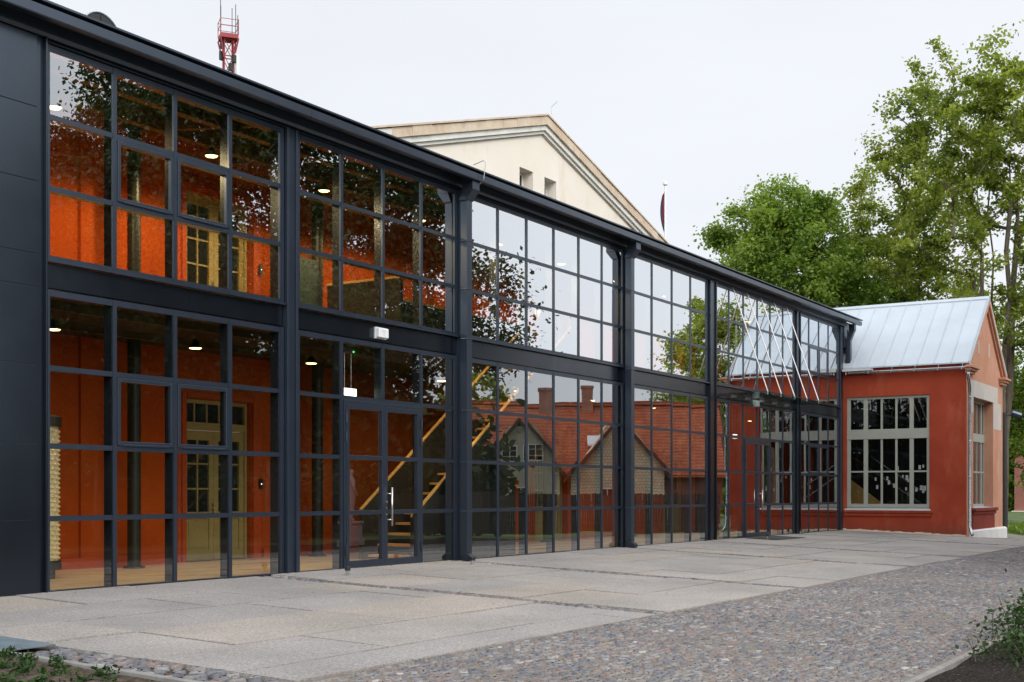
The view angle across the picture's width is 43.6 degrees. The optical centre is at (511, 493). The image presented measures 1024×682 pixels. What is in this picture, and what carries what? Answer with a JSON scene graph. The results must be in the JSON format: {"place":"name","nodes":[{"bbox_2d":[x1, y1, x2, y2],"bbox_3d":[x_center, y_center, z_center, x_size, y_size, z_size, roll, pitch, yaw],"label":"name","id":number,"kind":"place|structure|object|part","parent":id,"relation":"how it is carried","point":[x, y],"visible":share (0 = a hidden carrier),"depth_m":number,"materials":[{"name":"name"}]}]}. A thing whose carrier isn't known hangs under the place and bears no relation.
{"place":"outdoors","nodes":[
{"label":"outdoors","id":0,"kind":"place"},
{"bbox_2d":[50,414,61,578],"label":"beaded column","id":1,"kind":"structure","parent":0,"point":[55,478],"depth_m":20.96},
{"bbox_2d":[0,656,160,681],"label":"soil bed","id":2,"kind":"object","parent":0,"point":[65,677],"visible":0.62,"depth_m":11.32,"materials":[{"name":"brown soil"}]},
{"bbox_2d":[0,645,119,681],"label":"weeds","id":3,"kind":"object","parent":2,"relation":"on","point":[28,662],"visible":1,"depth_m":11.37,"materials":[{"name":"green plant"}]},
{"bbox_2d":[300,257,315,305],"bbox_3d":[-4.602,-4.140,27.292,0.425,1.760,0.850,0,0,32],"label":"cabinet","id":4,"kind":"object","parent":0,"point":[307,281],"visible":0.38,"depth_m":27.29,"materials":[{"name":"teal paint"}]},
{"bbox_3d":[-4.431,-4.150,27.186,0.024,1.700,0.810,0,0,32],"label":"door","id":5,"kind":"part","parent":4,"relation":"part of","materials":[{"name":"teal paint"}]},
{"bbox_2d":[359,366,570,560],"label":"staircase","id":6,"kind":"structure","parent":0,"point":[400,530],"depth_m":29.04,"materials":[{"name":"yellow wood"}]},
{"bbox_2d":[0,530,1023,681],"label":"pavement","id":7,"kind":"structure","parent":0,"point":[278,629],"depth_m":18.04,"materials":[{"name":"grey concrete"}]},
{"bbox_2d":[0,636,55,650],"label":"metal plate","id":8,"kind":"object","parent":7,"relation":"on","point":[17,643],"visible":1,"depth_m":12.90,"materials":[{"name":"grey metal"}]},
{"bbox_2d":[345,566,350,574],"bbox_3d":[-2.849,1.370,22.189,0.097,0.210,0.100,0,0,32],"label":"door stop","id":9,"kind":"object","parent":7,"relation":"on","point":[347,569],"depth_m":22.16,"materials":[{"name":"metal"}]},
{"bbox_2d":[745,535,804,539],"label":"door mat","id":10,"kind":"object","parent":7,"relation":"on","point":[775,537],"depth_m":40.53,"materials":[{"name":"grey metal"}]},
{"bbox_2d":[4,546,1023,681],"bbox_3d":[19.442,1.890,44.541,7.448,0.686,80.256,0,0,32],"label":"cobblestone road","id":11,"kind":"structure","parent":0,"point":[196,673],"depth_m":15.10,"materials":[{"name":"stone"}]},
{"bbox_2d":[263,534,1021,614],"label":"cobblestone strips","id":12,"kind":"object","parent":11,"relation":"on","point":[456,593],"visible":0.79,"depth_m":22.84,"materials":[{"name":"stone"}]},
{"bbox_2d":[49,0,1023,391],"label":"sky","id":13,"kind":"structure","parent":0,"point":[702,98],"materials":[{"name":"white"}]},
{"bbox_2d":[67,531,1018,673],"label":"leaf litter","id":14,"kind":"object","parent":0,"point":[597,570],"visible":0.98,"depth_m":25.23,"materials":[{"name":"brown plant"}]},
{"bbox_2d":[1007,533,1023,538],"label":"path","id":15,"kind":"structure","parent":0,"point":[1012,536],"depth_m":57.35,"materials":[{"name":"grey concrete"}]},
{"bbox_2d":[1007,511,1023,534],"bbox_3d":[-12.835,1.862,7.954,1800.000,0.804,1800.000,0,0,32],"label":"ground","id":16,"kind":"structure","parent":0,"point":[1014,517],"depth_m":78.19,"materials":[{"name":"green plant"}]},
{"bbox_2d":[11,652,201,681],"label":"kerb","id":17,"kind":"structure","parent":16,"relation":"on","point":[157,677],"depth_m":11.49,"materials":[{"name":"concrete"}]},
{"bbox_2d":[217,0,238,74],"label":"lattice tower","id":18,"kind":"structure","parent":16,"relation":"on","point":[224,37],"depth_m":104.59,"materials":[{"name":"red metal"}]},
{"bbox_2d":[0,0,862,596],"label":"glass building","id":19,"kind":"structure","parent":16,"relation":"on","point":[144,242],"depth_m":25.54,"materials":[{"name":"metal"}]},
{"bbox_2d":[50,313,61,330],"bbox_3d":[-7.415,-2.827,20.688,0.280,0.386,0.280,0,0,32],"label":"pendant lamp","id":20,"kind":"object","parent":19,"relation":"hanging from","point":[54,326],"visible":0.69,"depth_m":20.64,"materials":[{"name":"black metal"}]},
{"bbox_2d":[50,84,62,109],"bbox_3d":[-7.404,-6.417,20.705,0.280,0.386,0.280,0,0,32],"label":"pendant lamp","id":21,"kind":"object","parent":19,"relation":"hanging from","point":[55,104],"visible":0.89,"depth_m":20.66,"materials":[{"name":"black metal"}]},
{"bbox_2d":[85,11,115,26],"bbox_3d":[-6.670,-7.274,20.250,0.528,0.590,0.801,0,0,32],"label":"roof vent","id":22,"kind":"object","parent":19,"relation":"on","point":[101,16],"visible":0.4,"depth_m":20.11,"materials":[{"name":"black metal"}]},
{"bbox_2d":[48,289,283,591],"bbox_3d":[-5.337,-0.703,20.130,0.280,4.355,4.960,0,0,32],"label":"window","id":23,"kind":"structure","parent":19,"relation":"in","point":[113,379],"depth_m":20.09,"materials":[{"name":"black glass"}]},
{"bbox_2d":[48,44,285,304],"bbox_3d":[-5.337,-4.800,20.130,0.280,3.070,4.960,0,0,32],"label":"window","id":24,"kind":"structure","parent":19,"relation":"in","point":[112,201],"depth_m":20.07,"materials":[{"name":"black metal"}]},
{"bbox_2d":[188,333,202,348],"bbox_3d":[-5.771,-2.827,23.340,0.280,0.386,0.280,0,0,32],"label":"pendant lamp","id":25,"kind":"object","parent":19,"relation":"hanging from","point":[195,344],"visible":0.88,"depth_m":23.27,"materials":[{"name":"black metal"}]},
{"bbox_2d":[204,136,218,157],"bbox_3d":[-5.560,-6.417,23.680,0.280,0.386,0.280,0,0,32],"label":"pendant lamp","id":26,"kind":"object","parent":19,"relation":"hanging from","point":[210,153],"visible":1,"depth_m":23.64,"materials":[{"name":"black metal"}]},
{"bbox_2d":[187,399,246,560],"bbox_3d":[-6.294,-0.275,26.958,0.180,3.350,1.920,0,0,32],"label":"panelled door","id":27,"kind":"structure","parent":19,"relation":"in","point":[203,470],"depth_m":26.88,"materials":[{"name":"green paint"}]},
{"bbox_2d":[187,191,246,292],"bbox_3d":[-6.294,-4.740,26.958,0.180,2.960,1.920,0,0,32],"label":"panelled door","id":28,"kind":"structure","parent":19,"relation":"in","point":[203,247],"depth_m":26.86,"materials":[{"name":"green paint"}]},
{"bbox_2d":[305,350,317,363],"bbox_3d":[-4.085,-2.827,26.061,0.280,0.386,0.280,0,0,32],"label":"pendant lamp","id":29,"kind":"object","parent":19,"relation":"hanging from","point":[311,360],"visible":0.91,"depth_m":25.99,"materials":[{"name":"black metal"}]},
{"bbox_2d":[343,347,356,396],"bbox_3d":[-3.156,-2.325,24.626,0.132,0.950,0.380,0,0,32],"label":"hanging sign","id":30,"kind":"object","parent":19,"relation":"hanging from","point":[349,391],"visible":0.84,"depth_m":24.54,"materials":[{"name":"metal"}]},
{"bbox_2d":[298,330,456,571],"bbox_3d":[-2.540,-0.703,24.644,0.280,4.355,5.020,0,0,32],"label":"window","id":31,"kind":"structure","parent":19,"relation":"in","point":[337,396],"depth_m":24.58,"materials":[{"name":"black metal"}]},
{"bbox_2d":[298,133,458,336],"bbox_3d":[-2.540,-4.800,24.644,0.280,3.070,5.020,0,0,32],"label":"window","id":32,"kind":"structure","parent":19,"relation":"in","point":[392,231],"depth_m":24.68,"materials":[{"name":"black glass"}]},
{"bbox_2d":[374,327,388,339],"bbox_3d":[-2.490,-3.070,24.507,0.124,0.220,0.340,0,0,32],"label":"wall light","id":33,"kind":"object","parent":19,"relation":"attached to","point":[381,333],"visible":1,"depth_m":24.43,"materials":[{"name":"plastic"}]},
{"bbox_2d":[343,399,422,568],"bbox_3d":[-2.472,-0.157,24.602,0.279,3.155,2.420,0,0,32],"label":"entrance door","id":34,"kind":"structure","parent":19,"relation":"in","point":[383,408],"depth_m":24.57,"materials":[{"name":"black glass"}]},
{"bbox_2d":[436,364,445,381],"bbox_3d":[-1.556,-2.677,28.434,0.280,0.386,0.280,0,0,32],"label":"pendant lamp","id":35,"kind":"object","parent":19,"relation":"hanging from","point":[441,378],"visible":0.83,"depth_m":28.37,"materials":[{"name":"black metal"}]},
{"bbox_2d":[513,376,518,390],"bbox_3d":[0.156,-2.677,31.197,0.280,0.386,0.280,0,0,32],"label":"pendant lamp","id":36,"kind":"object","parent":19,"relation":"hanging from","point":[517,387],"visible":0.47,"depth_m":31.15,"materials":[{"name":"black metal"}]},
{"bbox_2d":[472,358,623,558],"bbox_3d":[0.905,-0.703,30.203,0.280,4.355,7.340,0,0,32],"label":"window","id":37,"kind":"structure","parent":19,"relation":"in","point":[494,412],"depth_m":30.22,"materials":[{"name":"black metal"}]},
{"bbox_2d":[472,197,624,367],"bbox_3d":[0.905,-4.800,30.203,0.280,3.070,7.340,0,0,32],"label":"window","id":38,"kind":"structure","parent":19,"relation":"in","point":[538,286],"depth_m":29.84,"materials":[{"name":"clear glass"}]},
{"bbox_2d":[535,430,561,539],"bbox_3d":[1.002,-0.275,38.731,0.180,3.350,1.920,0,0,32],"label":"panelled door","id":39,"kind":"structure","parent":19,"relation":"in","point":[558,433],"depth_m":39.22,"materials":[{"name":"green paint"}]},
{"bbox_2d":[634,385,707,545],"bbox_3d":[4.408,-0.703,35.856,0.280,4.355,5.080,0,0,32],"label":"window","id":40,"kind":"structure","parent":19,"relation":"in","point":[648,427],"depth_m":35.87,"materials":[{"name":"black glass"}]},
{"bbox_2d":[634,255,709,383],"bbox_3d":[4.408,-4.800,35.856,0.280,3.070,5.080,0,0,32],"label":"window","id":41,"kind":"structure","parent":19,"relation":"in","point":[671,304],"depth_m":35.71,"materials":[{"name":"clear glass"}]},
{"bbox_2d":[663,439,680,531],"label":"panelled door","id":42,"kind":"structure","parent":19,"relation":"in","point":[676,443],"depth_m":46.81,"materials":[{"name":"green paint"}]},
{"bbox_2d":[717,398,794,539],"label":"window","id":43,"kind":"structure","parent":19,"relation":"in","point":[737,421],"depth_m":40.63,"materials":[{"name":"black glass"}]},
{"bbox_2d":[753,400,759,406],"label":"wall light","id":44,"kind":"object","parent":19,"relation":"attached to","point":[756,403],"visible":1,"depth_m":41.12,"materials":[{"name":"plastic"}]},
{"bbox_2d":[717,283,796,399],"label":"window","id":45,"kind":"structure","parent":19,"relation":"in","point":[737,365],"depth_m":41.07,"materials":[{"name":"clear glass"}]},
{"bbox_2d":[744,439,771,537],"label":"entrance door","id":46,"kind":"structure","parent":19,"relation":"in","point":[757,453],"depth_m":41.33,"materials":[{"name":"black glass"}]},
{"bbox_2d":[729,287,818,406],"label":"glass canopy","id":47,"kind":"object","parent":19,"relation":"attached to","point":[767,392],"visible":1,"depth_m":41.04,"materials":[{"name":"metal"}]},
{"bbox_2d":[801,412,838,532],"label":"window","id":48,"kind":"structure","parent":19,"relation":"in","point":[819,433],"depth_m":46.73,"materials":[{"name":"clear glass"}]},
{"bbox_2d":[801,314,840,407],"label":"window","id":49,"kind":"structure","parent":19,"relation":"in","point":[819,339],"depth_m":46.82,"materials":[{"name":"clear glass"}]},
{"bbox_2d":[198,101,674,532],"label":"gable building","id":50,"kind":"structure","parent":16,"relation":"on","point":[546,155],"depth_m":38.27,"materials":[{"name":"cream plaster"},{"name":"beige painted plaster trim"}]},
{"bbox_2d":[520,173,522,185],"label":"window","id":51,"kind":"structure","parent":50,"relation":"in","point":[521,174],"depth_m":38.35,"materials":[{"name":"grey glass"}]},
{"bbox_2d":[660,181,667,238],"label":"flag pole","id":52,"kind":"object","parent":16,"relation":"on","point":[663,209],"visible":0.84,"depth_m":106.08,"materials":[{"name":"white metal"}]},
{"bbox_2d":[688,172,913,307],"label":"leafy tree","id":53,"kind":"object","parent":16,"relation":"on","point":[778,242],"visible":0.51,"depth_m":67.87,"materials":[{"name":"green plant"}]},
{"bbox_2d":[834,296,1010,537],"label":"red annexe","id":54,"kind":"structure","parent":16,"relation":"on","point":[924,382],"depth_m":48.69,"materials":[{"name":"paint"}]},
{"bbox_2d":[843,394,932,516],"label":"window","id":55,"kind":"structure","parent":54,"relation":"in","point":[917,510],"depth_m":48.12,"materials":[{"name":"grey paint"}]},
{"bbox_2d":[973,400,986,507],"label":"window","id":56,"kind":"structure","parent":54,"relation":"in","point":[980,438],"depth_m":50.25,"materials":[{"name":"grey paint"}]},
{"bbox_2d":[832,148,1023,332],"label":"leafy tree","id":57,"kind":"object","parent":16,"relation":"on","point":[881,241],"visible":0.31,"depth_m":70.97,"materials":[{"name":"green plant"}]},
{"bbox_2d":[854,20,1023,507],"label":"leafy tree","id":58,"kind":"object","parent":16,"relation":"on","point":[993,93],"visible":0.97,"depth_m":62.29,"materials":[{"name":"green plant"}]},
{"bbox_2d":[905,628,1022,681],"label":"kerb","id":59,"kind":"structure","parent":16,"relation":"on","point":[943,667],"depth_m":13.49,"materials":[{"name":"concrete"}]},
{"bbox_2d":[924,636,1023,681],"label":"planting bed","id":60,"kind":"object","parent":16,"relation":"on","point":[985,669],"visible":0.73,"depth_m":13.19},
{"bbox_2d":[952,568,1023,674],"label":"shrub","id":61,"kind":"object","parent":60,"relation":"on","point":[1019,620],"visible":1,"depth_m":14.76,"materials":[{"name":"green plant"}]},
{"bbox_2d":[1003,409,1021,531],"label":"street lamp","id":62,"kind":"object","parent":16,"relation":"on","point":[1016,414],"visible":0.76,"depth_m":59.92,"materials":[{"name":"black metal"}]},
{"bbox_2d":[1008,372,1021,510],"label":"woodland","id":63,"kind":"object","parent":16,"relation":"on","point":[1011,495],"visible":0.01,"depth_m":108.31,"materials":[{"name":"green plant"}]},
{"bbox_2d":[1009,345,1023,487],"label":"young tree","id":64,"kind":"object","parent":16,"relation":"on","point":[1016,437],"visible":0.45,"depth_m":66.47,"materials":[{"name":"green plant"}]},
{"bbox_2d":[1011,382,1023,511],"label":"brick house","id":65,"kind":"structure","parent":16,"relation":"on","point":[1019,498],"depth_m":103.92,"materials":[{"name":"brick"}]}
]}

